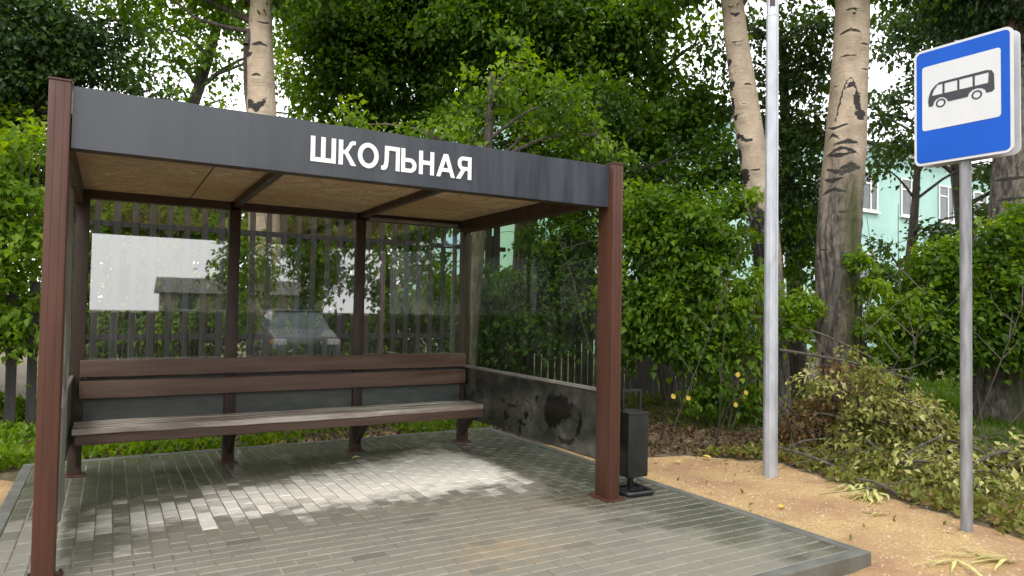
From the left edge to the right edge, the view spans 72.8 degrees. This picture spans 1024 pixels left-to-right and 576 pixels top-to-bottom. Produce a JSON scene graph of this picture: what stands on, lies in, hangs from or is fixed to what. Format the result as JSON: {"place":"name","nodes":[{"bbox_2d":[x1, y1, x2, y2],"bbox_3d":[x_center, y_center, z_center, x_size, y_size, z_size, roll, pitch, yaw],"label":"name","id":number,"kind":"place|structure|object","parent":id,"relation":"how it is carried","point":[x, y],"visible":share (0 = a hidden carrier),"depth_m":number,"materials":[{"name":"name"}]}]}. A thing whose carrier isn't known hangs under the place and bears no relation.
{"place":"outdoors","nodes":[
{"label":"outdoors","id":0,"kind":"place"},
{"bbox_2d":[0,429,848,575],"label":"pavement","id":1,"kind":"structure","parent":0,"point":[486,502],"depth_m":4.74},
{"bbox_2d":[27,76,625,575],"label":"bus shelter","id":2,"kind":"object","parent":1,"relation":"on","point":[107,146],"visible":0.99,"depth_m":5.33,"materials":[{"name":"brown paint"}]},
{"bbox_2d":[72,353,482,466],"bbox_3d":[-1.937,1.095,6.513,3.685,0.888,0.460,2,-2,-30],"label":"bench","id":3,"kind":"object","parent":2,"relation":"attached to","point":[99,432],"visible":0.99,"depth_m":6.36,"materials":[{"name":"brown paint"}]},
{"bbox_2d":[619,389,653,496],"bbox_3d":[0.962,1.230,5.605,0.295,0.818,0.315,2,-2,-27],"label":"litter bin","id":4,"kind":"object","parent":1,"relation":"on","point":[633,443],"visible":0.85,"depth_m":5.52,"materials":[{"name":"black metal"}]},
{"bbox_2d":[10,0,991,307],"label":"sky","id":5,"kind":"structure","parent":0,"point":[881,81],"materials":[{"name":"white"}]},
{"bbox_2d":[0,315,1023,575],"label":"ground","id":6,"kind":"structure","parent":0,"point":[912,547],"depth_m":5.44,"materials":[{"name":"beige sand"}]},
{"bbox_2d":[0,418,28,470],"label":"weeds","id":7,"kind":"object","parent":6,"relation":"on","point":[17,431],"visible":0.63,"depth_m":7.25,"materials":[{"name":"green plant"}]},
{"bbox_2d":[0,388,36,422],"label":"shrub","id":8,"kind":"object","parent":6,"relation":"on","point":[20,404],"visible":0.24,"depth_m":8.24,"materials":[{"name":"green plant"}]},
{"bbox_2d":[0,117,46,422],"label":"shrub","id":9,"kind":"object","parent":6,"relation":"on","point":[18,234],"visible":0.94,"depth_m":7.82,"materials":[{"name":"green plant"}]},
{"bbox_2d":[0,0,189,214],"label":"maple tree","id":10,"kind":"object","parent":6,"relation":"on","point":[38,46],"visible":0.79,"depth_m":11.67,"materials":[{"name":"green plant"}]},
{"bbox_2d":[0,96,247,365],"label":"shrub","id":11,"kind":"object","parent":6,"relation":"on","point":[105,258],"visible":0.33,"depth_m":11.27,"materials":[{"name":"green plant"}]},
{"bbox_2d":[11,177,280,379],"bbox_3d":[-6.604,-0.081,12.675,3.235,4.749,5.384,7,-6,-72],"label":"shrub","id":12,"kind":"object","parent":6,"relation":"on","point":[209,353],"visible":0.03,"depth_m":12.18,"materials":[{"name":"green plant"}]},
{"bbox_2d":[97,0,318,358],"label":"willow tree","id":13,"kind":"object","parent":6,"relation":"on","point":[204,58],"visible":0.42,"depth_m":15.91,"materials":[{"name":"green plant"}]},
{"bbox_2d":[49,0,412,372],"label":"poplar tree","id":14,"kind":"object","parent":6,"relation":"on","point":[259,78],"visible":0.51,"depth_m":10.28,"materials":[{"name":"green plant"}]},
{"bbox_2d":[0,417,492,469],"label":"weeds","id":15,"kind":"object","parent":6,"relation":"on","point":[19,453],"visible":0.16,"depth_m":7.11,"materials":[{"name":"green plant"}]},
{"bbox_2d":[85,419,478,458],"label":"fallen leaves","id":16,"kind":"object","parent":6,"relation":"on","point":[320,438],"visible":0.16,"depth_m":8.09,"materials":[{"name":"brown plant"}]},
{"bbox_2d":[180,208,402,356],"bbox_3d":[-3.363,-0.133,11.369,3.641,4.239,3.804,2,-2,-30],"label":"shrub","id":17,"kind":"object","parent":6,"relation":"on","point":[290,263],"visible":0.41,"depth_m":11.35,"materials":[{"name":"green plant"}]},
{"bbox_2d":[240,212,483,371],"bbox_3d":[-2.683,0.056,12.718,5.415,4.531,2.578,1,-2,-2],"label":"shrub","id":18,"kind":"object","parent":6,"relation":"on","point":[303,294],"visible":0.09,"depth_m":12.43,"materials":[{"name":"green plant"}]},
{"bbox_2d":[0,200,756,426],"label":"picket fence","id":19,"kind":"object","parent":6,"relation":"on","point":[493,249],"visible":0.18,"depth_m":9.40,"materials":[{"name":"brown metal"}]},
{"bbox_2d":[273,0,507,369],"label":"linden tree","id":20,"kind":"object","parent":6,"relation":"on","point":[364,57],"visible":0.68,"depth_m":12.92,"materials":[{"name":"green plant"}]},
{"bbox_2d":[332,224,482,368],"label":"shrub","id":21,"kind":"object","parent":6,"relation":"on","point":[372,348],"visible":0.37,"depth_m":11.30,"materials":[{"name":"green plant"}]},
{"bbox_2d":[0,427,870,575],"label":"kerb","id":22,"kind":"structure","parent":6,"relation":"on","point":[853,559],"depth_m":4.83,"materials":[{"name":"grey concrete"}]},
{"bbox_2d":[326,34,640,365],"bbox_3d":[-0.497,-0.776,9.455,4.579,5.518,1.654,1,-2,-2],"label":"maple tree","id":23,"kind":"object","parent":6,"relation":"on","point":[494,99],"visible":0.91,"depth_m":9.55,"materials":[{"name":"green plant"}]},
{"bbox_2d":[426,209,597,376],"bbox_3d":[-0.031,0.164,10.875,3.998,3.726,2.050,1,-2,13],"label":"shrub","id":24,"kind":"object","parent":6,"relation":"on","point":[529,328],"visible":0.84,"depth_m":10.52,"materials":[{"name":"green plant"}]},
{"bbox_2d":[390,0,677,374],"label":"linden tree","id":25,"kind":"object","parent":6,"relation":"on","point":[544,24],"visible":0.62,"depth_m":11.87,"materials":[{"name":"green plant"}]},
{"bbox_2d":[413,53,787,406],"bbox_3d":[1.437,-0.783,11.069,6.183,5.752,2.111,1,-2,-4],"label":"maple tree","id":26,"kind":"object","parent":6,"relation":"on","point":[705,176],"visible":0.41,"depth_m":11.00,"materials":[{"name":"green plant"}]},
{"bbox_2d":[557,0,754,389],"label":"linden tree","id":27,"kind":"object","parent":6,"relation":"on","point":[698,99],"visible":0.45,"depth_m":11.85,"materials":[{"name":"green plant"}]},
{"bbox_2d":[548,175,764,427],"bbox_3d":[2.276,0.247,9.451,2.661,3.547,2.921,2,-2,-30],"label":"shrub","id":28,"kind":"object","parent":6,"relation":"on","point":[659,236],"visible":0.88,"depth_m":9.12,"materials":[{"name":"green plant"}]},
{"bbox_2d":[659,394,690,439],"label":"flower","id":29,"kind":"object","parent":6,"relation":"on","point":[673,396],"visible":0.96,"depth_m":7.74,"materials":[{"name":"yellow plant"}]},
{"bbox_2d":[624,0,815,417],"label":"poplar tree","id":30,"kind":"object","parent":6,"relation":"on","point":[749,132],"visible":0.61,"depth_m":9.95,"materials":[{"name":"beige plant"}]},
{"bbox_2d":[637,264,822,429],"bbox_3d":[2.844,0.871,9.219,2.219,2.351,1.743,2,-2,-30],"label":"shrub","id":31,"kind":"object","parent":6,"relation":"on","point":[732,311],"visible":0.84,"depth_m":8.99,"materials":[{"name":"green plant"}]},
{"bbox_2d":[715,372,747,444],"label":"flower","id":32,"kind":"object","parent":6,"relation":"on","point":[737,374],"visible":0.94,"depth_m":7.75,"materials":[{"name":"yellow plant"}]},
{"bbox_2d":[468,329,1007,466],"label":"fallen leaves","id":33,"kind":"object","parent":6,"relation":"on","point":[694,445],"depth_m":8.54,"materials":[{"name":"plant"}]},
{"bbox_2d":[763,0,778,477],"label":"lamp post","id":34,"kind":"object","parent":6,"relation":"on","point":[770,415],"visible":0.94,"depth_m":6.47,"materials":[{"name":"metal"}]},
{"bbox_2d":[699,1,875,397],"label":"poplar tree","id":35,"kind":"object","parent":6,"relation":"on","point":[797,130],"visible":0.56,"depth_m":11.77,"materials":[{"name":"green plant"}]},
{"bbox_2d":[593,444,1008,563],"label":"fallen leaves","id":36,"kind":"object","parent":6,"relation":"on","point":[1003,532],"visible":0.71,"depth_m":5.78,"materials":[{"name":"green plant"}]},
{"bbox_2d":[718,338,934,448],"bbox_3d":[3.787,1.236,7.958,2.768,1.371,1.797,1,-2,-3],"label":"brushwood heap","id":37,"kind":"object","parent":6,"relation":"on","point":[816,429],"visible":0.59,"depth_m":7.93,"materials":[{"name":"brown plant"}]},
{"bbox_2d":[824,482,862,492],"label":"cut grass tuft","id":38,"kind":"object","parent":6,"relation":"on","point":[852,486],"visible":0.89,"depth_m":5.96,"materials":[{"name":"yellow plant"}]},
{"bbox_2d":[748,285,958,420],"bbox_3d":[4.200,0.985,8.574,1.314,2.090,2.461,2,-2,-30],"label":"shrub","id":39,"kind":"object","parent":6,"relation":"on","point":[800,298],"visible":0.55,"depth_m":9.31,"materials":[{"name":"green plant"}]},
{"bbox_2d":[695,438,1023,538],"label":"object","id":40,"kind":"object","parent":6,"relation":"on","point":[938,496],"depth_m":5.91,"materials":[{"name":"green plant"}]},
{"bbox_2d":[834,487,888,504],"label":"cut grass tuft","id":41,"kind":"object","parent":6,"relation":"on","point":[875,493],"visible":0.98,"depth_m":5.61,"materials":[{"name":"yellow plant"}]},
{"bbox_2d":[781,201,975,394],"bbox_3d":[5.904,0.359,11.090,2.712,3.545,2.920,2,-2,-19],"label":"shrub","id":42,"kind":"object","parent":6,"relation":"on","point":[801,277],"visible":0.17,"depth_m":11.25,"materials":[{"name":"green plant"}]},
{"bbox_2d":[783,0,974,416],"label":"poplar tree","id":43,"kind":"object","parent":6,"relation":"on","point":[840,214],"visible":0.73,"depth_m":9.78,"materials":[{"name":"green plant"}]},
{"bbox_2d":[762,392,1023,507],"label":"brushwood heap","id":44,"kind":"object","parent":6,"relation":"on","point":[1005,463],"visible":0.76,"depth_m":6.38,"materials":[{"name":"green plant"}]},
{"bbox_2d":[841,244,946,405],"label":"shrub","id":45,"kind":"object","parent":6,"relation":"on","point":[874,319],"visible":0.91,"depth_m":9.43,"materials":[{"name":"green plant"}]},
{"bbox_2d":[778,327,1015,494],"bbox_3d":[3.831,1.142,6.910,3.176,1.460,2.520,1,-2,-7],"label":"brushwood heap","id":46,"kind":"object","parent":6,"relation":"on","point":[879,414],"visible":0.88,"depth_m":7.20,"materials":[{"name":"green plant"}]},
{"bbox_2d":[861,110,991,395],"bbox_3d":[7.590,-0.443,12.244,3.442,5.287,1.634,1,-2,3],"label":"maple tree","id":47,"kind":"object","parent":6,"relation":"on","point":[914,228],"visible":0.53,"depth_m":12.18,"materials":[{"name":"green plant"}]},
{"bbox_2d":[866,0,999,243],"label":"elm tree","id":48,"kind":"object","parent":6,"relation":"on","point":[889,101],"visible":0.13,"depth_m":13.49,"materials":[{"name":"green plant"}]},
{"bbox_2d":[863,199,1023,430],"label":"shrub","id":49,"kind":"object","parent":6,"relation":"on","point":[997,312],"visible":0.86,"depth_m":9.49,"materials":[{"name":"green plant"}]},
{"bbox_2d":[915,559,982,575],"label":"cut grass tuft","id":50,"kind":"object","parent":6,"relation":"on","point":[954,562],"visible":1,"depth_m":4.20,"materials":[{"name":"yellow plant"}]},
{"bbox_2d":[879,0,1023,424],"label":"poplar tree","id":51,"kind":"object","parent":6,"relation":"on","point":[1005,400],"visible":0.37,"depth_m":10.22,"materials":[{"name":"green plant"}]},
{"bbox_2d":[914,27,1020,532],"bbox_3d":[3.207,0.088,4.907,0.132,3.701,0.641,2,-2,-34],"label":"bus stop sign","id":52,"kind":"object","parent":6,"relation":"on","point":[967,101],"visible":0.98,"depth_m":4.87,"materials":[{"name":"blue metal"}]},
{"bbox_2d":[932,546,1021,569],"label":"cut grass tuft","id":53,"kind":"object","parent":6,"relation":"on","point":[1000,562],"visible":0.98,"depth_m":4.29,"materials":[{"name":"yellow plant"}]},
{"bbox_2d":[400,75,989,354],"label":"school building","id":54,"kind":"structure","parent":0,"point":[880,210],"depth_m":33.84,"materials":[{"name":"teal paint"}]},
{"bbox_2d":[566,227,596,272],"bbox_3d":[2.405,-1.217,24.536,1.450,1.900,0.068,2,-2,-30],"label":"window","id":55,"kind":"structure","parent":54,"relation":"in","point":[585,227],"depth_m":24.80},
{"bbox_2d":[704,143,729,192],"bbox_3d":[8.290,-4.869,27.968,1.610,1.990,0.158,2,-2,-30],"label":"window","id":56,"kind":"structure","parent":54,"relation":"in","point":[714,143],"depth_m":28.01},
{"bbox_2d":[861,253,878,294],"bbox_3d":[16.922,-0.670,32.874,1.610,1.990,0.158,2,-2,-30],"label":"window","id":57,"kind":"structure","parent":54,"relation":"in","point":[862,275],"depth_m":32.85,"materials":[{"name":"white plastic"}]},
{"bbox_2d":[863,170,880,213],"bbox_3d":[16.987,-4.567,32.995,1.610,1.990,0.158,2,-2,-30],"label":"window","id":58,"kind":"structure","parent":54,"relation":"in","point":[870,201],"depth_m":33.07,"materials":[{"name":"white plastic"}]},
{"bbox_2d":[899,177,920,219],"bbox_3d":[19.887,-4.466,34.670,1.610,1.990,0.158,2,-2,-30],"label":"window","id":59,"kind":"structure","parent":54,"relation":"in","point":[905,198],"depth_m":34.54,"materials":[{"name":"white plastic"}]},
{"bbox_2d":[937,184,954,224],"bbox_3d":[22.786,-4.366,36.346,1.610,1.990,0.158,2,-2,-30],"label":"window","id":60,"kind":"structure","parent":54,"relation":"in","point":[945,201],"depth_m":36.33,"materials":[{"name":"white plastic"}]},
{"bbox_2d":[972,191,987,224],"bbox_3d":[25.663,-4.309,38.062,1.450,1.900,0.068,2,-2,-30],"label":"window","id":61,"kind":"structure","parent":54,"relation":"in","point":[974,193],"depth_m":37.98,"materials":[{"name":"white plastic"}]},
{"bbox_2d":[505,349,1023,455],"bbox_3d":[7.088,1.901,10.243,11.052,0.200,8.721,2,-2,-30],"label":"grass","id":62,"kind":"structure","parent":0,"point":[957,401],"depth_m":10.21,"materials":[{"name":"green plant"}]},
{"bbox_2d":[648,456,1023,575],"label":"gravel","id":63,"kind":"structure","parent":0,"point":[838,517],"depth_m":5.29,"materials":[{"name":"beige stone"}]}
]}

